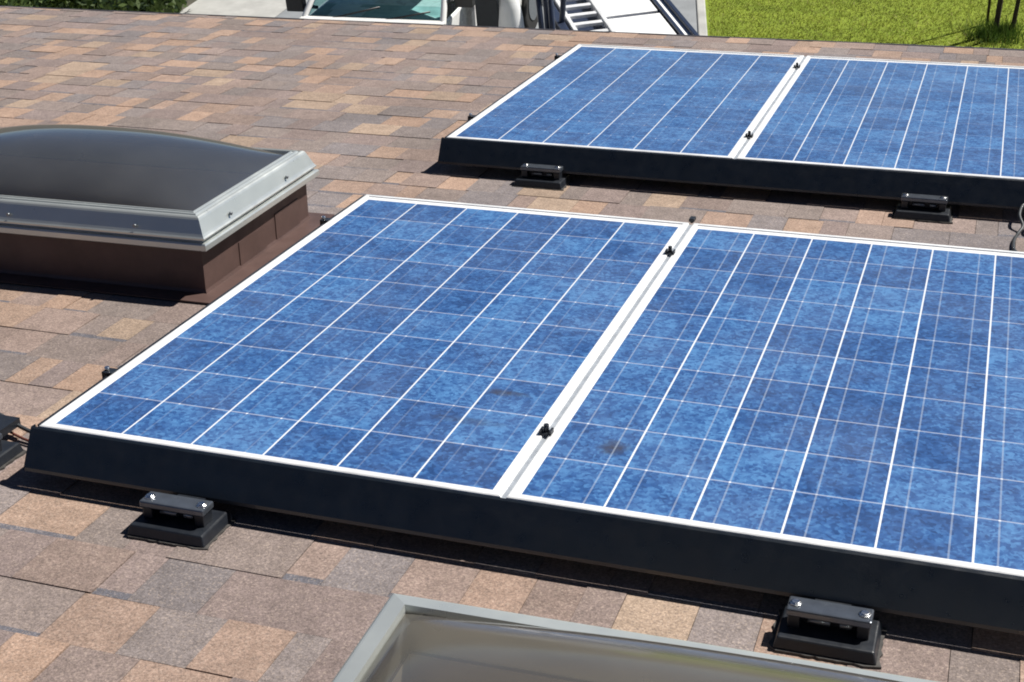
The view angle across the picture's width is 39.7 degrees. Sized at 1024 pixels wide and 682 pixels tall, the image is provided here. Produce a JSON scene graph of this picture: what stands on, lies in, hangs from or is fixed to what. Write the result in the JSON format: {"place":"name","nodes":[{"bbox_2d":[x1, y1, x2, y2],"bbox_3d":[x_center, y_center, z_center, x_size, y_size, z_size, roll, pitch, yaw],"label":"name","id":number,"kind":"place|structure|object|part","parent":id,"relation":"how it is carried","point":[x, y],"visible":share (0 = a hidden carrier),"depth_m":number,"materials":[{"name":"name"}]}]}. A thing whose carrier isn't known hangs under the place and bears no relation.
{"place":"outdoors","nodes":[
{"label":"outdoors","id":0,"kind":"place"},
{"bbox_2d":[140,0,285,15],"bbox_3d":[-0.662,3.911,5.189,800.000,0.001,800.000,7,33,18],"label":"ground","id":1,"kind":"structure","parent":0,"point":[189,2],"depth_m":19.45,"materials":[{"name":"grey concrete"}]},
{"bbox_2d":[0,0,108,9],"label":"shrub","id":2,"kind":"object","parent":1,"relation":"on","point":[69,4],"visible":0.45,"depth_m":18.84,"materials":[{"name":"green plant"}]},
{"bbox_2d":[71,0,187,12],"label":"shrub","id":3,"kind":"object","parent":1,"relation":"on","point":[169,6],"visible":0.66,"depth_m":18.62,"materials":[{"name":"green plant"}]},
{"bbox_2d":[0,6,1023,681],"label":"house","id":4,"kind":"structure","parent":1,"relation":"on","point":[88,588],"depth_m":3.62,"materials":[{"name":"tile"}]},
{"bbox_2d":[0,415,25,470],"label":"mounting foot","id":5,"kind":"object","parent":4,"relation":"attached to","point":[11,452],"visible":0.98,"depth_m":3.01},
{"bbox_2d":[0,412,29,432],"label":"cable","id":6,"kind":"object","parent":4,"relation":"on","point":[23,428],"visible":0.17,"depth_m":3.07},
{"bbox_2d":[10,431,28,441],"bbox_3d":[-1.143,0.178,3.151,0.734,0.042,0.061,18,38,31],"label":"cable","id":7,"kind":"object","parent":4,"relation":"on","point":[19,436],"visible":0.22,"depth_m":3.06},
{"bbox_2d":[0,124,333,303],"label":"skylight","id":8,"kind":"object","parent":4,"relation":"attached to","point":[136,212],"visible":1,"depth_m":4.07,"materials":[{"name":"brown painted metal"},{"name":"aluminium"},{"name":"smoked acrylic"}]},
{"bbox_2d":[126,491,235,549],"bbox_3d":[-0.627,0.318,2.734,0.185,0.069,0.186,7,24,18],"label":"mounting foot","id":9,"kind":"object","parent":4,"relation":"attached to","point":[192,522],"visible":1,"depth_m":2.68},
{"bbox_2d":[39,194,688,497],"bbox_3d":[-0.230,-0.059,3.433,0.991,0.047,1.620,7,24,18],"label":"solar panel","id":10,"kind":"object","parent":4,"relation":"on","point":[455,346],"visible":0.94,"depth_m":3.21,"materials":[{"name":"blue glass"}]},
{"bbox_2d":[23,195,1023,634],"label":"array skirt","id":11,"kind":"object","parent":10,"relation":"attached to","point":[967,597],"visible":0.88,"depth_m":2.54,"materials":[{"name":"black metal"}]},
{"bbox_2d":[101,366,118,378],"bbox_3d":[-0.881,0.076,3.113,0.028,0.041,0.026,7,24,18],"label":"end clamp","id":12,"kind":"object","parent":11,"relation":"attached to","point":[108,370],"visible":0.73,"depth_m":3.10,"materials":[{"name":"black metal"}]},
{"bbox_2d":[320,216,331,224],"bbox_3d":[-0.532,-0.337,4.059,0.028,0.041,0.026,7,25,18],"label":"end clamp","id":13,"kind":"object","parent":11,"relation":"attached to","point":[323,219],"visible":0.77,"depth_m":4.05,"materials":[{"name":"black metal"}]},
{"bbox_2d":[539,423,553,435],"bbox_3d":[0.068,0.173,2.793,0.025,0.020,0.020,7,24,18],"label":"clamp","id":14,"kind":"object","parent":10,"relation":"attached to","point":[544,430],"visible":1,"depth_m":2.79,"materials":[{"name":"black metal"}]},
{"bbox_2d":[501,224,691,497],"bbox_3d":[0.244,-0.009,3.279,0.009,0.028,1.614,7,24,18],"label":"seam strip","id":15,"kind":"object","parent":10,"relation":"attached to","point":[541,442],"visible":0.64,"depth_m":3.06,"materials":[{"name":"silver metal"}]},
{"bbox_2d":[689,216,695,222],"bbox_3d":[0.508,-0.341,3.987,0.016,0.013,0.028,7,25,18],"label":"seam plug","id":16,"kind":"object","parent":15,"relation":"attached to","point":[692,219],"visible":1,"depth_m":3.98,"materials":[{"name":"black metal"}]},
{"bbox_2d":[665,246,675,254],"bbox_3d":[0.417,-0.240,3.739,0.025,0.020,0.020,7,25,18],"label":"clamp","id":17,"kind":"object","parent":10,"relation":"attached to","point":[668,251],"visible":1,"depth_m":3.73,"materials":[{"name":"black metal"}]},
{"bbox_2d":[512,163,572,190],"bbox_3d":[0.110,-0.568,4.763,0.185,0.069,0.186,7,24,18],"label":"mounting foot","id":18,"kind":"object","parent":4,"relation":"attached to","point":[545,177],"visible":0.99,"depth_m":4.71},
{"bbox_2d":[446,44,803,158],"bbox_3d":[0.503,-0.931,5.428,0.991,0.047,1.620,7,24,18],"label":"solar panel","id":19,"kind":"object","parent":4,"relation":"on","point":[707,103],"visible":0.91,"depth_m":5.28,"materials":[{"name":"blue glass"}]},
{"bbox_2d":[745,131,752,137],"bbox_3d":[0.803,-0.700,4.792,0.025,0.020,0.020,7,25,18],"label":"clamp","id":20,"kind":"object","parent":19,"relation":"attached to","point":[749,135],"visible":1,"depth_m":4.79,"materials":[{"name":"black metal"}]},
{"bbox_2d":[332,593,936,681],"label":"skylight","id":21,"kind":"object","parent":4,"relation":"attached to","point":[405,638],"visible":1,"depth_m":2.01,"materials":[{"name":"brown painted metal"},{"name":"aluminium"},{"name":"weathered acrylic"}]},
{"bbox_2d":[506,223,1023,577],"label":"solar panel","id":22,"kind":"object","parent":4,"relation":"on","point":[858,395],"visible":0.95,"depth_m":2.90,"materials":[{"name":"blue glass"}]},
{"bbox_2d":[768,596,886,668],"bbox_3d":[0.533,0.454,2.367,0.185,0.069,0.186,7,24,18],"label":"mounting foot","id":23,"kind":"object","parent":4,"relation":"attached to","point":[832,632],"visible":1,"depth_m":2.32},
{"bbox_2d":[737,55,1023,179],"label":"solar panel","id":24,"kind":"object","parent":4,"relation":"on","point":[964,119],"visible":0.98,"depth_m":4.99,"materials":[{"name":"blue glass"}]},
{"bbox_2d":[438,45,1023,209],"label":"array skirt","id":25,"kind":"object","parent":24,"relation":"attached to","point":[895,185],"visible":0.88,"depth_m":4.55,"materials":[{"name":"black metal"}]},
{"bbox_2d":[468,113,476,119],"bbox_3d":[-0.143,-0.801,5.122,0.028,0.041,0.026,7,24,18],"label":"end clamp","id":26,"kind":"object","parent":25,"relation":"attached to","point":[470,116],"visible":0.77,"depth_m":5.11,"materials":[{"name":"black metal"}]},
{"bbox_2d":[734,56,805,158],"bbox_3d":[0.977,-0.880,5.274,0.009,0.028,1.614,7,24,18],"label":"seam strip","id":27,"kind":"object","parent":24,"relation":"attached to","point":[762,118],"visible":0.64,"depth_m":5.15,"materials":[{"name":"silver metal"}]},
{"bbox_2d":[891,193,953,223],"bbox_3d":[1.277,-0.429,4.388,0.185,0.069,0.186,7,24,18],"label":"mounting foot","id":28,"kind":"object","parent":4,"relation":"attached to","point":[925,208],"visible":1,"depth_m":4.34},
{"bbox_2d":[1012,203,1023,250],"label":"cable loop","id":29,"kind":"object","parent":4,"relation":"on","point":[1020,230],"visible":0.87,"depth_m":4.19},
{"bbox_2d":[180,0,286,16],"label":"pavement","id":30,"kind":"structure","parent":0,"point":[266,8],"depth_m":19.12,"materials":[{"name":"concrete"}]},
{"bbox_2d":[276,0,697,32],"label":"driveway","id":31,"kind":"structure","parent":0,"point":[687,9],"depth_m":18.02,"materials":[{"name":"concrete"}]},
{"bbox_2d":[285,0,537,27],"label":"pickup truck","id":32,"kind":"object","parent":31,"relation":"on","point":[454,12],"visible":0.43,"depth_m":15.06,"materials":[{"name":"white paint"}]},
{"bbox_3d":[-0.502,-4.043,15.252,0.120,0.585,1.840,6,33,16],"label":"side window","id":33,"kind":"part","parent":32,"relation":"part of","materials":[{"name":"black glass"}]},
{"bbox_2d":[498,0,524,27],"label":"white drum","id":34,"kind":"object","parent":31,"relation":"on","point":[510,13],"visible":0.34,"depth_m":15.10,"materials":[{"name":"plastic"}]},
{"bbox_2d":[536,0,565,28],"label":"folding stand","id":35,"kind":"object","parent":31,"relation":"on","point":[548,20],"visible":0.23,"depth_m":15.33,"materials":[{"name":"blue metal"}]},
{"bbox_2d":[542,0,698,34],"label":"trailer","id":36,"kind":"object","parent":31,"relation":"on","point":[674,17],"visible":0.08,"depth_m":15.78,"materials":[{"name":"metal"}]},
{"bbox_2d":[554,0,615,31],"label":"ladder","id":37,"kind":"object","parent":36,"relation":"in","point":[599,14],"visible":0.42,"depth_m":15.87,"materials":[{"name":"white metal"}]},
{"bbox_2d":[594,0,657,18],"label":"white board","id":38,"kind":"object","parent":36,"relation":"on","point":[611,9],"visible":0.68,"depth_m":16.05,"materials":[{"name":"plastic"}]},
{"bbox_2d":[608,13,675,33],"bbox_3d":[1.473,-3.249,15.240,0.605,0.055,1.400,-8,32,-6],"label":"white board","id":39,"kind":"object","parent":36,"relation":"on","point":[656,23],"visible":0.33,"depth_m":15.56,"materials":[{"name":"plastic"}]},
{"bbox_2d":[696,0,707,35],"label":"kerb","id":40,"kind":"structure","parent":31,"relation":"on","point":[701,19],"depth_m":17.49,"materials":[{"name":"concrete"}]},
{"bbox_2d":[475,0,498,26],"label":"wheelie bin","id":41,"kind":"object","parent":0,"point":[487,12],"depth_m":15.12,"materials":[{"name":"black plastic"}]},
{"bbox_2d":[705,0,1023,48],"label":"lawn","id":42,"kind":"structure","parent":0,"point":[844,21],"depth_m":17.14,"materials":[{"name":"plant"}]},
{"bbox_2d":[947,13,1023,47],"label":"tall grass","id":43,"kind":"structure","parent":42,"relation":"on","point":[995,34],"depth_m":16.29,"materials":[{"name":"green plant"}]},
{"bbox_2d":[986,0,990,20],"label":"garden stake","id":44,"kind":"object","parent":42,"relation":"on","point":[988,9],"visible":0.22,"depth_m":16.62,"materials":[{"name":"brown wood"}]},
{"bbox_2d":[991,0,1002,30],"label":"young tree","id":45,"kind":"object","parent":42,"relation":"on","point":[998,12],"visible":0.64,"depth_m":16.30,"materials":[{"name":"brown plant"}]},
{"bbox_2d":[1009,0,1020,30],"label":"young tree","id":46,"kind":"object","parent":42,"relation":"on","point":[1016,10],"visible":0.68,"depth_m":16.27,"materials":[{"name":"brown plant"}]}
]}

